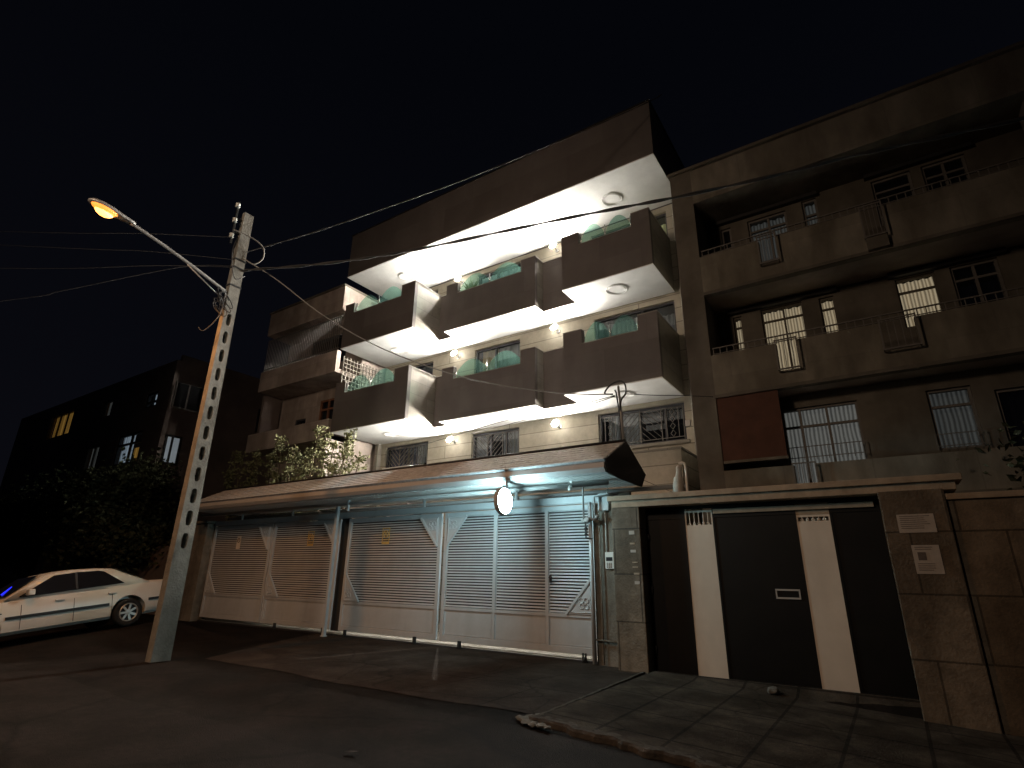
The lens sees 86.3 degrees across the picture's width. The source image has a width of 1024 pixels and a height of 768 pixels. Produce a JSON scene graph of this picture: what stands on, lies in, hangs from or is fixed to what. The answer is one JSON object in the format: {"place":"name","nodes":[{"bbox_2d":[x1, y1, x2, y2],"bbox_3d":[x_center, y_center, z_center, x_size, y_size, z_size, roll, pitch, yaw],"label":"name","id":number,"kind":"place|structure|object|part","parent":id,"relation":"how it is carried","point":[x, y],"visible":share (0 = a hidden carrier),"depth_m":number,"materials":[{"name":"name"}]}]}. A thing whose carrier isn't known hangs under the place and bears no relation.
{"place":"outdoors","nodes":[
{"label":"outdoors","id":0,"kind":"place"},
{"bbox_2d":[102,541,117,568],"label":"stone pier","id":1,"kind":"structure","parent":0,"point":[107,560],"depth_m":21.97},
{"bbox_2d":[0,355,281,594],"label":"apartment building","id":2,"kind":"structure","parent":0,"point":[146,412],"depth_m":27.04,"materials":[{"name":"brick"}]},
{"bbox_2d":[47,410,73,439],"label":"window","id":3,"kind":"structure","parent":2,"relation":"in","point":[63,423],"depth_m":31.92,"materials":[{"name":"glass"}]},
{"bbox_2d":[83,445,99,468],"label":"window","id":4,"kind":"structure","parent":2,"relation":"in","point":[95,449],"depth_m":28.08,"materials":[{"name":"grey glass"}]},
{"bbox_2d":[101,399,113,417],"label":"window","id":5,"kind":"structure","parent":2,"relation":"in","point":[106,403],"depth_m":28.71,"materials":[{"name":"glass"}]},
{"bbox_2d":[113,430,142,465],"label":"window","id":6,"kind":"structure","parent":2,"relation":"in","point":[129,439],"depth_m":26.10,"materials":[{"name":"glass"}]},
{"bbox_2d":[145,391,158,408],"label":"window","id":7,"kind":"structure","parent":2,"relation":"in","point":[153,402],"depth_m":25.82,"materials":[{"name":"glass"}]},
{"bbox_2d":[160,434,182,465],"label":"window","id":8,"kind":"structure","parent":2,"relation":"in","point":[172,444],"depth_m":24.36,"materials":[{"name":"glass"}]},
{"bbox_2d":[171,381,203,412],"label":"window","id":9,"kind":"structure","parent":2,"relation":"in","point":[188,397],"depth_m":25.34,"materials":[{"name":"black glass"}]},
{"bbox_2d":[255,409,260,431],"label":"window","id":10,"kind":"structure","parent":2,"relation":"in","point":[258,416],"depth_m":28.06,"materials":[{"name":"glass"}]},
{"bbox_2d":[0,661,369,767],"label":"road","id":11,"kind":"structure","parent":0,"point":[49,721],"depth_m":5.34,"materials":[{"name":"grey asphalt"}]},
{"bbox_2d":[199,523,274,622],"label":"sliding gate","id":12,"kind":"structure","parent":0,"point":[239,575],"depth_m":16.88,"materials":[{"name":"white metal"}]},
{"bbox_2d":[236,536,241,548],"bbox_3d":[-8.626,4.993,17.230,0.208,0.400,0.020,-12,-23,32],"label":"parking sign","id":13,"kind":"object","parent":12,"relation":"attached to","point":[238,542],"visible":1,"depth_m":17.23,"materials":[{"name":"metal"}]},
{"bbox_2d":[200,618,597,660],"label":"courtyard","id":14,"kind":"structure","parent":0,"point":[545,653],"depth_m":12.86,"materials":[{"name":"concrete"}]},
{"bbox_2d":[221,425,369,598],"bbox_3d":[-7.787,4.589,18.293,7.922,6.178,1.495,-13,-23,34],"label":"shrub","id":15,"kind":"object","parent":14,"relation":"on","point":[292,461],"visible":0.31,"depth_m":18.38,"materials":[{"name":"green plant"}]},
{"bbox_2d":[205,634,636,713],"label":"driveway","id":16,"kind":"structure","parent":0,"point":[529,685],"depth_m":9.16,"materials":[{"name":"concrete"}]},
{"bbox_2d":[320,506,340,636],"bbox_3d":[-4.683,4.756,14.161,0.120,3.260,0.120,-12,-23,32],"label":"canopy post","id":17,"kind":"object","parent":16,"relation":"on","point":[330,576],"visible":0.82,"depth_m":14.09,"materials":[{"name":"grey metal"}]},
{"bbox_2d":[199,439,685,525],"bbox_3d":[-3.468,2.793,14.137,15.600,1.185,2.053,-12,-23,32],"label":"gate canopy","id":18,"kind":"object","parent":17,"relation":"on","point":[608,464],"visible":1,"depth_m":12.41,"materials":[{"name":"metal"}]},
{"bbox_2d":[330,518,351,630],"bbox_3d":[-4.502,4.989,14.429,0.320,2.800,0.050,-12,-23,32],"label":"gate stile","id":19,"kind":"object","parent":18,"relation":"attached to","point":[339,577],"visible":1,"depth_m":14.40,"materials":[{"name":"grey metal"}]},
{"bbox_2d":[494,480,512,514],"bbox_3d":[-0.169,2.200,10.620,0.106,0.692,0.544,-12,-23,32],"label":"round light sign","id":20,"kind":"object","parent":18,"relation":"hanging from","point":[503,502],"visible":1,"depth_m":10.52,"materials":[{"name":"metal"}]},
{"bbox_2d":[604,380,626,439],"bbox_3d":[2.136,0.591,11.158,0.471,1.384,0.134,-10,-22,29],"label":"service mast","id":21,"kind":"object","parent":18,"relation":"on","point":[619,400],"visible":0.98,"depth_m":11.16,"materials":[{"name":"black metal"}]},
{"bbox_2d":[409,395,614,448],"bbox_3d":[-0.807,1.296,15.695,0.052,0.716,10.508,13,-23,-32],"label":"overhead cable","id":22,"kind":"object","parent":21,"relation":"hanging from","point":[519,417],"visible":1,"depth_m":14.09,"materials":[{"name":"rubber"}]},
{"bbox_2d":[457,641,460,649],"bbox_3d":[-1.131,5.593,11.701,0.070,0.160,0.089,-12,-23,32],"label":"gate roller","id":23,"kind":"object","parent":16,"relation":"on","point":[459,645],"visible":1,"depth_m":11.68,"materials":[{"name":"black metal"}]},
{"bbox_2d":[582,653,586,662],"bbox_3d":[1.344,5.085,10.140,0.070,0.160,0.089,-12,-23,32],"label":"gate roller","id":24,"kind":"object","parent":16,"relation":"on","point":[584,659],"visible":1,"depth_m":10.12,"materials":[{"name":"black metal"}]},
{"bbox_2d":[588,502,596,663],"bbox_3d":[1.515,3.693,10.330,0.076,2.880,0.076,-12,-23,32],"label":"gas riser","id":25,"kind":"object","parent":16,"relation":"on","point":[593,622],"visible":1,"depth_m":10.26,"materials":[{"name":"grey paint"}]},
{"bbox_2d":[581,486,617,538],"bbox_3d":[1.694,2.459,10.586,0.755,1.054,0.210,-12,-23,32],"label":"gas meter","id":26,"kind":"object","parent":25,"relation":"attached to","point":[603,504],"visible":0.91,"depth_m":10.61,"materials":[{"name":"paint"}]},
{"bbox_2d":[592,503,617,666],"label":"gate pier","id":27,"kind":"structure","parent":16,"relation":"on","point":[609,617],"depth_m":10.18,"materials":[{"name":"concrete"}]},
{"bbox_2d":[604,487,607,551],"bbox_3d":[1.853,2.623,10.644,0.022,1.255,0.191,-12,-23,32],"label":"conduit","id":28,"kind":"object","parent":27,"relation":"attached to","point":[605,525],"visible":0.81,"depth_m":10.50,"materials":[{"name":"white plastic"}]},
{"bbox_2d":[605,552,613,568],"bbox_3d":[1.839,3.324,10.290,0.170,0.300,0.041,-12,-23,32],"label":"intercom","id":29,"kind":"object","parent":27,"relation":"attached to","point":[609,561],"visible":0.82,"depth_m":10.28,"materials":[{"name":"white plastic"}]},
{"bbox_2d":[611,504,655,673],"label":"gate pier","id":30,"kind":"structure","parent":16,"relation":"on","point":[635,641],"depth_m":9.58,"materials":[{"name":"stone"}]},
{"bbox_2d":[596,512,616,664],"bbox_3d":[1.762,3.744,10.164,0.531,2.680,0.028,-12,-23,32],"label":"gas pipe","id":31,"kind":"object","parent":30,"relation":"attached to","point":[603,640],"visible":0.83,"depth_m":10.10,"materials":[{"name":"metal"}]},
{"bbox_2d":[0,614,922,767],"bbox_3d":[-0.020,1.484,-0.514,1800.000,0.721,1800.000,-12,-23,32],"label":"ground","id":32,"kind":"structure","parent":0,"point":[375,728],"depth_m":6.78,"materials":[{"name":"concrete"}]},
{"bbox_2d":[33,544,56,575],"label":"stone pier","id":33,"kind":"structure","parent":32,"relation":"on","point":[40,565],"depth_m":25.46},
{"bbox_2d":[12,453,125,570],"bbox_3d":[-18.419,6.093,23.483,5.119,6.506,4.913,-12,-23,32],"label":"tree","id":34,"kind":"object","parent":32,"relation":"on","point":[55,498],"visible":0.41,"depth_m":22.70,"materials":[{"name":"green plant"}]},
{"bbox_2d":[0,568,162,636],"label":"parked car","id":35,"kind":"object","parent":32,"relation":"on","point":[94,597],"visible":0.94,"depth_m":12.24,"materials":[{"name":"beige paint"}]},
{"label":"side window","id":36,"kind":"part","parent":35,"relation":"part of","materials":[{"name":"black glass"}]},
{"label":"rear window","id":37,"kind":"part","parent":35,"relation":"part of","materials":[{"name":"black glass"}]},
{"bbox_2d":[0,545,181,614],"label":"boundary wall","id":38,"kind":"structure","parent":32,"relation":"on","point":[154,572],"depth_m":21.15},
{"bbox_2d":[31,446,195,574],"bbox_3d":[-14.832,5.380,20.725,4.739,6.138,4.721,-12,-23,32],"label":"tree","id":39,"kind":"object","parent":32,"relation":"on","point":[135,532],"visible":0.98,"depth_m":20.27,"materials":[{"name":"green plant"}]},
{"bbox_2d":[178,521,220,621],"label":"gate pier","id":40,"kind":"structure","parent":32,"relation":"on","point":[195,581],"depth_m":17.79,"materials":[{"name":"concrete"}]},
{"bbox_2d":[145,202,264,662],"bbox_3d":[-6.185,0.371,11.168,0.451,9.550,0.961,-12,-23,32],"label":"utility pole","id":41,"kind":"object","parent":32,"relation":"on","point":[162,637],"visible":1,"depth_m":10.76,"materials":[{"name":"concrete"}]},
{"bbox_2d":[0,265,219,268],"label":"overhead cable","id":42,"kind":"object","parent":41,"relation":"attached to","point":[97,267],"visible":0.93,"depth_m":11.62,"materials":[{"name":"rubber"}]},
{"bbox_2d":[0,265,225,301],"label":"overhead cable","id":43,"kind":"object","parent":41,"relation":"attached to","point":[113,280],"visible":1,"depth_m":11.60,"materials":[{"name":"rubber"}]},
{"bbox_2d":[5,245,230,259],"bbox_3d":[-13.222,-3.048,11.443,14.098,0.220,0.205,3,-19,-6],"label":"overhead cable","id":44,"kind":"object","parent":41,"relation":"attached to","point":[119,250],"visible":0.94,"depth_m":11.84,"materials":[{"name":"rubber"}]},
{"bbox_2d":[0,231,236,237],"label":"overhead cable","id":45,"kind":"object","parent":41,"relation":"attached to","point":[112,233],"visible":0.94,"depth_m":11.94,"materials":[{"name":"rubber"}]},
{"bbox_2d":[88,198,227,294],"bbox_3d":[-6.919,-2.584,10.866,0.280,0.859,2.811,-10,-22,29],"label":"street lamp","id":46,"kind":"object","parent":41,"relation":"attached to","point":[104,209],"visible":0.99,"depth_m":10.33,"materials":[{"name":"grey metal"}]},
{"bbox_2d":[243,258,609,394],"bbox_3d":[-2.002,-1.313,11.831,8.199,3.144,0.062,1,-19,0],"label":"overhead cable","id":47,"kind":"object","parent":41,"relation":"attached to","point":[418,362],"visible":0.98,"depth_m":11.52,"materials":[{"name":"black rubber"}]},
{"bbox_2d":[247,94,661,251],"bbox_3d":[-0.970,-5.500,13.697,10.176,5.686,0.115,2,-19,-4],"label":"overhead cable","id":48,"kind":"object","parent":41,"relation":"attached to","point":[450,184],"visible":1,"depth_m":13.43,"materials":[{"name":"rubber"}]},
{"bbox_2d":[241,116,1023,271],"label":"overhead cable","id":49,"kind":"object","parent":41,"relation":"attached to","point":[927,139],"visible":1,"depth_m":9.06,"materials":[{"name":"rubber"}]},
{"bbox_2d":[245,283,385,532],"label":"apartment building","id":50,"kind":"structure","parent":32,"relation":"on","point":[301,384],"depth_m":21.77,"materials":[{"name":"stone"}]},
{"bbox_2d":[295,419,305,424],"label":"window","id":51,"kind":"structure","parent":50,"relation":"in","point":[302,421],"depth_m":22.54,"materials":[{"name":"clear glass"}]},
{"bbox_2d":[318,398,333,420],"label":"window","id":52,"kind":"structure","parent":50,"relation":"in","point":[328,409],"depth_m":21.80,"materials":[{"name":"glass"}]},
{"bbox_2d":[311,334,345,361],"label":"window","id":53,"kind":"structure","parent":50,"relation":"in","point":[343,353],"depth_m":22.94,"materials":[{"name":"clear glass"}]},
{"bbox_2d":[197,620,597,663],"bbox_3d":[-4.171,6.313,13.687,13.900,0.040,0.070,-12,-23,32],"label":"gate rail","id":54,"kind":"object","parent":32,"relation":"on","point":[500,652],"visible":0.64,"depth_m":12.35,"materials":[{"name":"black metal"}]},
{"bbox_2d":[260,519,342,629],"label":"sliding gate","id":55,"kind":"structure","parent":54,"relation":"on","point":[298,568],"depth_m":15.27,"materials":[{"name":"white metal"}]},
{"bbox_2d":[307,531,314,545],"bbox_3d":[-5.667,4.349,15.377,0.260,0.400,0.020,-12,-23,32],"label":"parking sign","id":56,"kind":"object","parent":55,"relation":"attached to","point":[312,537],"visible":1,"depth_m":15.37,"materials":[{"name":"metal"}]},
{"bbox_2d":[338,513,443,639],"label":"sliding gate","id":57,"kind":"structure","parent":54,"relation":"on","point":[384,585],"depth_m":13.36,"materials":[{"name":"white metal"}]},
{"bbox_2d":[382,528,389,543],"bbox_3d":[-3.192,3.841,13.816,0.260,0.400,0.020,-12,-23,32],"label":"parking sign","id":58,"kind":"object","parent":57,"relation":"attached to","point":[386,536],"visible":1,"depth_m":13.81,"materials":[{"name":"metal"}]},
{"bbox_2d":[439,504,597,656],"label":"sliding gate","id":59,"kind":"structure","parent":54,"relation":"on","point":[524,572],"depth_m":11.44,"materials":[{"name":"white metal"}]},
{"bbox_2d":[207,619,592,660],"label":"gate sill","id":60,"kind":"structure","parent":32,"relation":"on","point":[416,641],"depth_m":12.46,"materials":[{"name":"metal"}]},
{"bbox_2d":[330,99,702,623],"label":"apartment building","id":61,"kind":"structure","parent":32,"relation":"on","point":[602,291],"depth_m":17.25,"materials":[{"name":"beige stone"}]},
{"bbox_2d":[341,356,381,390],"bbox_3d":[-5.753,-0.045,20.931,0.042,1.564,1.914,-12,-23,32],"label":"trellis","id":62,"kind":"object","parent":61,"relation":"attached to","point":[355,379],"visible":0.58,"depth_m":20.83,"materials":[{"name":"metal"}]},
{"bbox_2d":[386,442,427,467],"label":"window","id":63,"kind":"structure","parent":61,"relation":"in","point":[416,451],"depth_m":20.30,"materials":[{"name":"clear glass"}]},
{"bbox_2d":[416,362,432,374],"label":"window","id":64,"kind":"structure","parent":61,"relation":"in","point":[429,370],"depth_m":21.05,"materials":[{"name":"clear glass"}]},
{"bbox_2d":[446,437,456,443],"bbox_3d":[-2.062,1.916,18.744,0.250,0.224,0.364,-12,-23,32],"label":"wall lamp","id":65,"kind":"object","parent":61,"relation":"attached to","point":[449,439],"visible":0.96,"depth_m":18.71,"materials":[{"name":"glass"}]},
{"bbox_2d":[451,350,460,357],"bbox_3d":[-2.021,-1.089,19.784,0.250,0.224,0.364,-12,-23,32],"label":"wall lamp","id":66,"kind":"object","parent":61,"relation":"attached to","point":[453,353],"visible":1,"depth_m":19.75,"materials":[{"name":"glass"}]},
{"bbox_2d":[455,276,463,284],"bbox_3d":[-1.982,-3.952,20.776,0.250,0.224,0.364,-12,-23,32],"label":"wall lamp","id":67,"kind":"object","parent":61,"relation":"attached to","point":[457,279],"visible":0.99,"depth_m":20.74,"materials":[{"name":"glass"}]},
{"bbox_2d":[463,279,478,288],"bbox_3d":[-1.405,-3.272,19.008,0.659,0.987,0.458,-5,-20,16],"label":"potted plant","id":68,"kind":"object","parent":61,"relation":"on","point":[471,285],"visible":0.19,"depth_m":18.96,"materials":[{"name":"green plant"}]},
{"bbox_2d":[473,428,518,457],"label":"window","id":69,"kind":"structure","parent":61,"relation":"in","point":[482,437],"depth_m":18.15,"materials":[{"name":"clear glass"}]},
{"bbox_2d":[476,340,519,372],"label":"window","id":70,"kind":"structure","parent":61,"relation":"in","point":[509,352],"depth_m":19.16,"materials":[{"name":"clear glass"}]},
{"bbox_2d":[479,263,520,284],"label":"window","id":71,"kind":"structure","parent":61,"relation":"in","point":[481,281],"depth_m":20.22,"materials":[{"name":"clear glass"}]},
{"bbox_2d":[471,396,614,433],"bbox_3d":[0.400,0.977,15.016,0.062,0.926,7.980,10,-21,-25],"label":"overhead cable","id":72,"kind":"object","parent":61,"relation":"attached to","point":[550,414],"visible":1,"depth_m":13.61,"materials":[{"name":"rubber"}]},
{"bbox_2d":[550,243,558,252],"bbox_3d":[1.451,-4.656,18.610,0.250,0.224,0.364,-12,-23,32],"label":"wall lamp","id":73,"kind":"object","parent":61,"relation":"attached to","point":[553,245],"visible":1,"depth_m":18.59,"materials":[{"name":"glass"}]},
{"bbox_2d":[550,324,559,332],"bbox_3d":[1.412,-1.793,17.618,0.250,0.224,0.364,-12,-23,32],"label":"wall lamp","id":74,"kind":"object","parent":61,"relation":"attached to","point":[554,327],"visible":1,"depth_m":17.59,"materials":[{"name":"glass"}]},
{"bbox_2d":[551,420,561,428],"bbox_3d":[1.372,1.212,16.578,0.250,0.224,0.364,-12,-23,32],"label":"wall lamp","id":75,"kind":"object","parent":61,"relation":"attached to","point":[555,423],"visible":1,"depth_m":16.55,"materials":[{"name":"glass"}]},
{"bbox_2d":[592,213,667,238],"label":"window","id":76,"kind":"structure","parent":61,"relation":"in","point":[664,226],"depth_m":17.01,"materials":[{"name":"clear glass"}]},
{"bbox_2d":[595,301,676,339],"bbox_3d":[3.735,-1.140,16.275,2.540,2.200,0.250,-12,-23,32],"label":"window","id":77,"kind":"structure","parent":61,"relation":"in","point":[602,325],"depth_m":16.78,"materials":[{"name":"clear glass"}]},
{"bbox_2d":[599,403,686,445],"bbox_3d":[3.703,1.246,15.449,2.540,1.050,0.250,-12,-23,32],"label":"window","id":78,"kind":"structure","parent":61,"relation":"in","point":[615,436],"depth_m":15.69,"materials":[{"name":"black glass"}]},
{"bbox_2d":[516,713,550,729],"bbox_3d":[0.221,3.702,5.995,0.321,0.066,0.618,3,-19,-7],"label":"cement lump","id":79,"kind":"object","parent":32,"relation":"on","point":[525,720],"visible":0.84,"depth_m":5.89,"materials":[{"name":"grey concrete"}]},
{"bbox_2d":[528,672,733,767],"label":"kerb","id":80,"kind":"structure","parent":32,"relation":"on","point":[570,728],"depth_m":5.43,"materials":[{"name":"concrete"}]},
{"bbox_2d":[645,496,918,698],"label":"garage gate","id":81,"kind":"structure","parent":32,"relation":"on","point":[774,592],"depth_m":8.55,"materials":[{"name":"black metal"}]},
{"bbox_2d":[877,488,1002,733],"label":"gate pier","id":82,"kind":"structure","parent":32,"relation":"on","point":[953,684],"depth_m":6.90,"materials":[{"name":"stone"}]},
{"bbox_2d":[607,473,961,507],"bbox_3d":[4.107,1.834,9.033,5.240,0.210,0.550,-12,-23,32],"label":"coping","id":83,"kind":"object","parent":82,"relation":"on","point":[947,482],"visible":0.9,"depth_m":8.60,"materials":[{"name":"stone"}]},
{"bbox_2d":[673,462,688,491],"bbox_3d":[3.061,1.726,9.987,0.270,0.599,0.203,-1,-19,5],"label":"chimney cowl","id":84,"kind":"object","parent":83,"relation":"on","point":[678,483],"visible":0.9,"depth_m":9.90,"materials":[{"name":"silver metal"}]},
{"bbox_2d":[896,513,936,532],"bbox_3d":[5.405,1.862,7.305,0.410,0.240,0.008,-12,-23,32],"label":"notice","id":85,"kind":"object","parent":82,"relation":"attached to","point":[913,523],"visible":1,"depth_m":7.30,"materials":[{"name":"paper"}]},
{"bbox_2d":[911,545,944,573],"bbox_3d":[5.430,2.290,7.135,0.295,0.360,0.008,-12,-23,32],"label":"notice","id":86,"kind":"object","parent":82,"relation":"attached to","point":[927,559],"visible":1,"depth_m":7.13,"materials":[{"name":"paper"}]},
{"bbox_2d":[946,496,1023,736],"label":"boundary wall","id":87,"kind":"structure","parent":32,"relation":"on","point":[989,534],"depth_m":6.74,"materials":[{"name":"stone"}]},
{"bbox_2d":[945,490,1023,499],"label":"coping","id":88,"kind":"object","parent":87,"relation":"on","point":[987,494],"visible":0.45,"depth_m":7.01,"materials":[{"name":"stone"}]},
{"bbox_2d":[956,421,1023,490],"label":"tree","id":89,"kind":"object","parent":32,"relation":"on","point":[1020,461],"visible":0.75,"depth_m":8.26,"materials":[{"name":"green plant"}]},
{"bbox_2d":[1019,98,1023,131],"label":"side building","id":90,"kind":"structure","parent":32,"relation":"on","point":[1021,113],"depth_m":10.11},
{"bbox_2d":[0,0,1023,485],"label":"sky","id":91,"kind":"structure","parent":0,"point":[310,116],"materials":[{"name":"black"}]},
{"bbox_2d":[540,671,1023,767],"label":"pavement","id":92,"kind":"structure","parent":0,"point":[724,722],"depth_m":6.13,"materials":[{"name":"tile"}]},
{"bbox_2d":[767,686,779,694],"bbox_3d":[3.729,4.366,7.781,0.167,0.117,0.173,-12,-23,32],"label":"stone","id":93,"kind":"object","parent":92,"relation":"on","point":[773,690],"visible":1,"depth_m":7.74,"materials":[{"name":"grey stone"}]},
{"bbox_2d":[667,40,1023,673],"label":"apartment building","id":94,"kind":"structure","parent":0,"point":[857,317],"depth_m":11.41,"materials":[{"name":"stone"}]},
{"bbox_2d":[626,393,712,396],"bbox_3d":[3.398,0.237,11.692,2.170,0.184,0.050,7,-20,-16],"label":"overhead cable","id":95,"kind":"object","parent":94,"relation":"attached to","point":[670,395],"visible":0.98,"depth_m":11.67,"materials":[{"name":"rubber"}]},
{"bbox_2d":[685,420,690,426],"bbox_3d":[3.921,0.877,12.159,0.110,0.140,0.078,-12,-23,32],"label":"junction box","id":96,"kind":"object","parent":94,"relation":"attached to","point":[687,423],"visible":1,"depth_m":12.13,"materials":[{"name":"white plastic"}]},
{"bbox_2d":[721,229,732,249],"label":"window","id":97,"kind":"structure","parent":94,"relation":"in","point":[726,239],"depth_m":14.39,"materials":[{"name":"black glass"}]},
{"bbox_2d":[733,317,745,349],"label":"window","id":98,"kind":"structure","parent":94,"relation":"in","point":[739,333],"depth_m":13.52,"materials":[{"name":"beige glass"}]},
{"bbox_2d":[748,211,788,261],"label":"window","id":99,"kind":"structure","parent":94,"relation":"in","point":[771,224],"depth_m":13.85,"materials":[{"name":"grey paint"}]},
{"bbox_2d":[761,302,807,370],"bbox_3d":[6.473,-1.037,12.860,0.900,1.640,0.250,-12,-23,32],"label":"window","id":100,"kind":"structure","parent":94,"relation":"in","point":[785,321],"depth_m":12.99,"materials":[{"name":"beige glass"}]},
{"bbox_2d":[801,199,819,225],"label":"window","id":101,"kind":"structure","parent":94,"relation":"in","point":[809,212],"depth_m":13.38,"materials":[{"name":"grey glass"}]},
{"bbox_2d":[781,401,867,483],"bbox_3d":[6.470,1.417,11.250,1.410,1.950,0.250,-12,-23,32],"label":"window","id":102,"kind":"structure","parent":94,"relation":"in","point":[838,422],"depth_m":11.42,"materials":[{"name":"grey paint"}]},
{"bbox_2d":[819,296,839,333],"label":"window","id":103,"kind":"structure","parent":94,"relation":"in","point":[829,316],"depth_m":12.53,"materials":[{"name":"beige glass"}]},
{"bbox_2d":[871,172,913,225],"bbox_3d":[8.692,-4.111,12.392,0.740,1.200,0.250,-12,-23,32],"label":"window","id":104,"kind":"structure","parent":94,"relation":"in","point":[905,184],"depth_m":12.50,"materials":[{"name":"black glass"}]},
{"bbox_2d":[895,272,943,327],"bbox_3d":[8.639,-1.716,11.577,0.690,1.140,0.250,-12,-23,32],"label":"window","id":105,"kind":"structure","parent":94,"relation":"in","point":[923,292],"depth_m":11.67,"materials":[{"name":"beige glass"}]},
{"bbox_2d":[921,155,968,190],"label":"window","id":106,"kind":"structure","parent":94,"relation":"in","point":[948,171],"depth_m":11.99,"materials":[{"name":"black glass"}]},
{"bbox_2d":[926,386,985,449],"bbox_3d":[8.284,0.668,10.240,0.670,1.150,0.250,-12,-23,32],"label":"window","id":107,"kind":"structure","parent":94,"relation":"in","point":[952,410],"depth_m":10.29,"materials":[{"name":"grey paint"}]},
{"bbox_2d":[949,258,1006,307],"bbox_3d":[9.451,-1.883,11.064,0.760,1.140,0.248,-12,-23,32],"label":"window","id":108,"kind":"structure","parent":94,"relation":"in","point":[977,280],"depth_m":11.13,"materials":[{"name":"black glass"}]},
{"bbox_2d":[994,387,1023,446],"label":"window","id":109,"kind":"structure","parent":94,"relation":"in","point":[1010,401],"depth_m":9.85,"materials":[{"name":"black glass"}]}
]}

